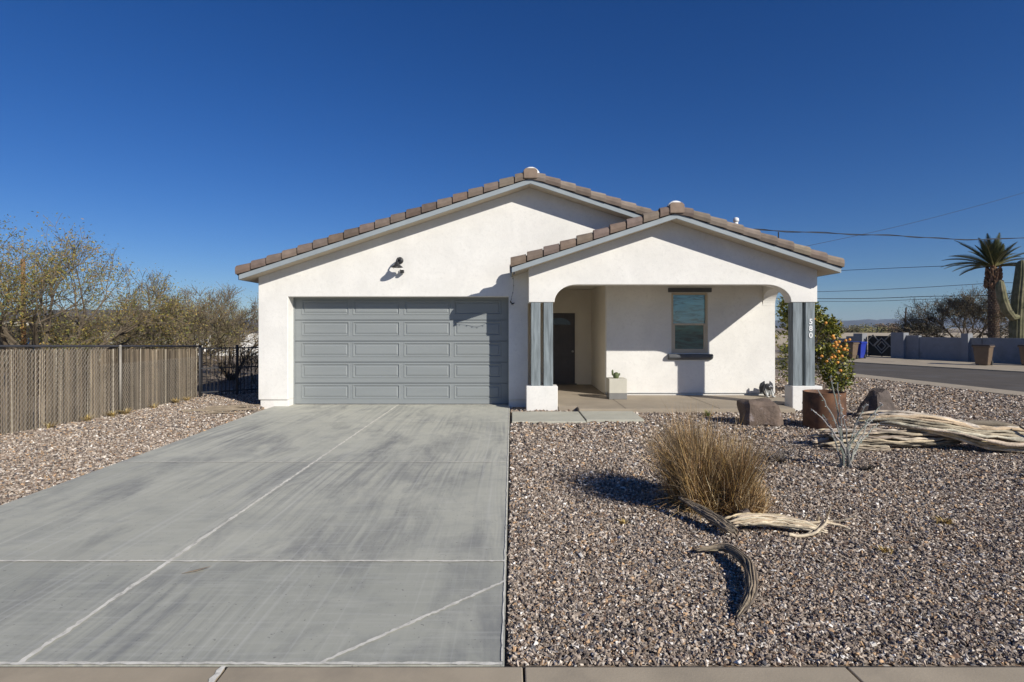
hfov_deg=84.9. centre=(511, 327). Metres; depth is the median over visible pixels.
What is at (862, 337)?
block wall
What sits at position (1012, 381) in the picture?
side road
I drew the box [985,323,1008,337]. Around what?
dark shrub
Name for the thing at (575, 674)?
sidewalk
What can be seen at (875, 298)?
power cable
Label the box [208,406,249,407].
stick
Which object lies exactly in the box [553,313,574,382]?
front door
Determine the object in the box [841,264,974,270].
power cable
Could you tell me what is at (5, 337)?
mesquite tree
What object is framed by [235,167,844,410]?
house
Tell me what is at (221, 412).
stick
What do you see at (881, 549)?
weed
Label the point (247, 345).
neighbour house
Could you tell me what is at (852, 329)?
desert tree
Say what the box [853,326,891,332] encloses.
desert tree
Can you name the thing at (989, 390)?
street kerb
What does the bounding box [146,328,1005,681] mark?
ground
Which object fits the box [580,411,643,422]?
slab
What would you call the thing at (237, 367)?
iron fence
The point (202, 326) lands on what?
desert bush
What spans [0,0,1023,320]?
sky
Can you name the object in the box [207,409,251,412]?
stick
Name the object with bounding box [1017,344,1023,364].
wheelie bin
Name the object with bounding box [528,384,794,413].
porch slab
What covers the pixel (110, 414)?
weed
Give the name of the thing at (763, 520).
driftwood
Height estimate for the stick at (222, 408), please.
0.057 m
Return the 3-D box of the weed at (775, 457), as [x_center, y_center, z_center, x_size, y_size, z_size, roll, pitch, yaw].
[3.488,1.611,7.255,0.826,0.259,0.817,0,0,29]
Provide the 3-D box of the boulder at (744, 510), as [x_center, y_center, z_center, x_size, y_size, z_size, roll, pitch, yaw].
[2.060,1.695,4.970,0.194,0.178,0.152,0,0,-17]
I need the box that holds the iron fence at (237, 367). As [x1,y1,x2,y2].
[201,345,258,396]
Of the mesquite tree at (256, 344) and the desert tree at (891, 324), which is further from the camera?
the desert tree at (891, 324)
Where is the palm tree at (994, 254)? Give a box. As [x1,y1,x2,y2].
[941,233,1023,337]
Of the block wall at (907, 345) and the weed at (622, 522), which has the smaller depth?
the weed at (622, 522)
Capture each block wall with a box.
[815,333,866,355]
[891,333,1023,363]
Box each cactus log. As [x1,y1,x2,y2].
[810,428,961,446]
[853,410,1023,452]
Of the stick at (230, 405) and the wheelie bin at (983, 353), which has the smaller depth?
the stick at (230, 405)
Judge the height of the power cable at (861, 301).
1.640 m
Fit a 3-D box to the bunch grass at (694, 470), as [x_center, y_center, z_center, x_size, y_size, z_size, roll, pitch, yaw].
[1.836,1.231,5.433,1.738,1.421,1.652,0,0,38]
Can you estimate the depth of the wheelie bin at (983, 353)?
25.45 m
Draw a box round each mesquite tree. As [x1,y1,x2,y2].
[0,211,210,395]
[0,222,134,375]
[84,263,258,367]
[123,286,258,383]
[889,284,1008,337]
[935,286,1011,337]
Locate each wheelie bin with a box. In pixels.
[840,342,859,358]
[851,341,867,357]
[971,344,994,364]
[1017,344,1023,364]
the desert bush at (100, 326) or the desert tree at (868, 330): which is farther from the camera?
the desert tree at (868, 330)
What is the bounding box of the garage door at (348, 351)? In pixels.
[294,297,507,403]
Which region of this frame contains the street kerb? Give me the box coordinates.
[775,365,1023,395]
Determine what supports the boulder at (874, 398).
on the gravel yard at (777, 372)
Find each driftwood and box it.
[678,496,738,533]
[694,543,757,617]
[724,506,855,537]
[967,420,1018,426]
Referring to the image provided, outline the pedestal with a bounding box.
[606,377,626,398]
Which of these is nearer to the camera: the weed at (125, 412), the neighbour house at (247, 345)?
the weed at (125, 412)
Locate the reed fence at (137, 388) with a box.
[0,345,200,434]
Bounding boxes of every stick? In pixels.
[180,408,256,410]
[200,412,244,413]
[201,409,255,410]
[204,405,255,407]
[207,404,260,406]
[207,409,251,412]
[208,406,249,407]
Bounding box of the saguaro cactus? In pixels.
[995,260,1023,337]
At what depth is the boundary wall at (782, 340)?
57.51 m
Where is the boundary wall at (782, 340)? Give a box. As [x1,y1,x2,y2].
[775,332,1007,344]
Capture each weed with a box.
[42,422,56,427]
[80,414,94,421]
[103,409,117,416]
[116,408,130,414]
[617,518,627,524]
[755,440,808,462]
[851,460,881,469]
[873,545,893,554]
[934,515,953,524]
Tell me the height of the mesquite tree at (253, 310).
4.312 m
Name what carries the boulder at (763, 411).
on the gravel yard at (777, 372)
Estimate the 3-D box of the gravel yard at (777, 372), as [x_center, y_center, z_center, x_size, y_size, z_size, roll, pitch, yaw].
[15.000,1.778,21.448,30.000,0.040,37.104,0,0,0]
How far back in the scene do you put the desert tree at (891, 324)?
87.66 m
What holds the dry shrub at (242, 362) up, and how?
on the gravel side yard at (214, 385)
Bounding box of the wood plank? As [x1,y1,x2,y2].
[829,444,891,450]
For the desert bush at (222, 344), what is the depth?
18.72 m
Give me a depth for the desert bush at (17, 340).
18.30 m
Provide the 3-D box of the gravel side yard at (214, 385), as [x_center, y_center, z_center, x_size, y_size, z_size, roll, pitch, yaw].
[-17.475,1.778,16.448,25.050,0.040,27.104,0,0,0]
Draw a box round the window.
[671,293,707,352]
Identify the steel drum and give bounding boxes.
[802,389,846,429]
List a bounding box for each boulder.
[737,398,783,425]
[737,508,750,526]
[854,388,895,416]
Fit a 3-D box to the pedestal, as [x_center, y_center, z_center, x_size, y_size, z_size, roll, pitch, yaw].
[2.445,1.413,13.100,0.414,0.475,0.404,0,0,0]
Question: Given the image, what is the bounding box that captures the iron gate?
[868,334,890,356]
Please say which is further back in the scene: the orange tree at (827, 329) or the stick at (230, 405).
the orange tree at (827, 329)
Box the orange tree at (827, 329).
[775,296,857,390]
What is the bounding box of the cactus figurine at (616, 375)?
[611,370,619,377]
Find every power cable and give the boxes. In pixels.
[756,229,1023,239]
[779,293,1010,298]
[808,193,1020,245]
[817,282,1011,291]
[817,297,986,301]
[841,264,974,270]
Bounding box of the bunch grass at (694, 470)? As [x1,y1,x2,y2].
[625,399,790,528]
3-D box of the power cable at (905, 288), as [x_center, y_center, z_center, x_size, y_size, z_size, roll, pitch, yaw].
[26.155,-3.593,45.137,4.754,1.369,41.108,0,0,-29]
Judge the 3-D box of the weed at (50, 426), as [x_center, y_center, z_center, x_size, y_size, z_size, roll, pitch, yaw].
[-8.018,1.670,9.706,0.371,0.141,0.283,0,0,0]
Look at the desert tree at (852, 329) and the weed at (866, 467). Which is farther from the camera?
the desert tree at (852, 329)
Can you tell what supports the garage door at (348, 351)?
in the house at (507, 290)
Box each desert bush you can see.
[0,311,108,382]
[33,304,178,378]
[103,298,257,375]
[140,296,247,361]
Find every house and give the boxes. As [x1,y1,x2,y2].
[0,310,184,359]
[195,324,258,355]
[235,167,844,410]
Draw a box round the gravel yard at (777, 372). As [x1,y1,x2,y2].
[512,369,1023,674]
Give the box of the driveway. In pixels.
[0,404,509,669]
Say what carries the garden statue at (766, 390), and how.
on the porch slab
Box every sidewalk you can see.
[0,666,1023,681]
[775,350,1023,372]
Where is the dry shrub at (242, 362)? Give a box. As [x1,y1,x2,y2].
[205,348,257,384]
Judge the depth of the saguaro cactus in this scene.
30.75 m
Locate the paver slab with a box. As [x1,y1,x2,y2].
[512,411,585,423]
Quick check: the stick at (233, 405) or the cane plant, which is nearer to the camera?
the cane plant
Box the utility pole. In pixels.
[20,259,25,381]
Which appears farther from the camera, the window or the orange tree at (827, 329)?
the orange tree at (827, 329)
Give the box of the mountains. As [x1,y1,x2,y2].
[218,317,1008,327]
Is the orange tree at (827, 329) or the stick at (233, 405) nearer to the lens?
the stick at (233, 405)
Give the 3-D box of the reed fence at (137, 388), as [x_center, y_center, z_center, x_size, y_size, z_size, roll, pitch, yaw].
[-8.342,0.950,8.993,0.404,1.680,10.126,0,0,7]
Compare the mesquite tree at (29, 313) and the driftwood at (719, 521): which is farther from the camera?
the mesquite tree at (29, 313)
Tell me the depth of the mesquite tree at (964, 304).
35.11 m
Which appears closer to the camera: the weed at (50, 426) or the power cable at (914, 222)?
the weed at (50, 426)
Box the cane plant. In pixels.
[811,376,882,468]
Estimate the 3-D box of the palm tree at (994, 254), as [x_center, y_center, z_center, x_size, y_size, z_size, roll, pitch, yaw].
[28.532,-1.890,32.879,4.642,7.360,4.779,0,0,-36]
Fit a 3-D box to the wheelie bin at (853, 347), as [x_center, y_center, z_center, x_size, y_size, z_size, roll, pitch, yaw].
[18.628,1.245,30.848,0.849,0.950,0.680,0,0,-37]
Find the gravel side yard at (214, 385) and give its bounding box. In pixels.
[0,361,263,503]
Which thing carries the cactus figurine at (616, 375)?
on the pedestal
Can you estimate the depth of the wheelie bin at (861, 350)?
31.06 m
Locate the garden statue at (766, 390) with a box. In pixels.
[759,381,774,396]
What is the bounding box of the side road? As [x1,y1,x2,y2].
[775,358,1023,391]
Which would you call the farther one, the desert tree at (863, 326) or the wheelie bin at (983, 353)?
the desert tree at (863, 326)
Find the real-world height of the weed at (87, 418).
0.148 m
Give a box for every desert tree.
[840,325,862,332]
[846,323,881,332]
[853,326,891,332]
[873,323,900,330]
[879,325,903,332]
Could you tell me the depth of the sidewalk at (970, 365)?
26.82 m
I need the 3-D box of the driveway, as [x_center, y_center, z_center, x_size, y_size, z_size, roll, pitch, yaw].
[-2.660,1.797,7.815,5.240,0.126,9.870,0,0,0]
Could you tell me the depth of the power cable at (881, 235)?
17.07 m
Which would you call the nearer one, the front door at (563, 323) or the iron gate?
the front door at (563, 323)
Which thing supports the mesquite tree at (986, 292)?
on the ground at (508, 588)
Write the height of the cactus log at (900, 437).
0.281 m
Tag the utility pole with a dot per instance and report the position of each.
(24, 333)

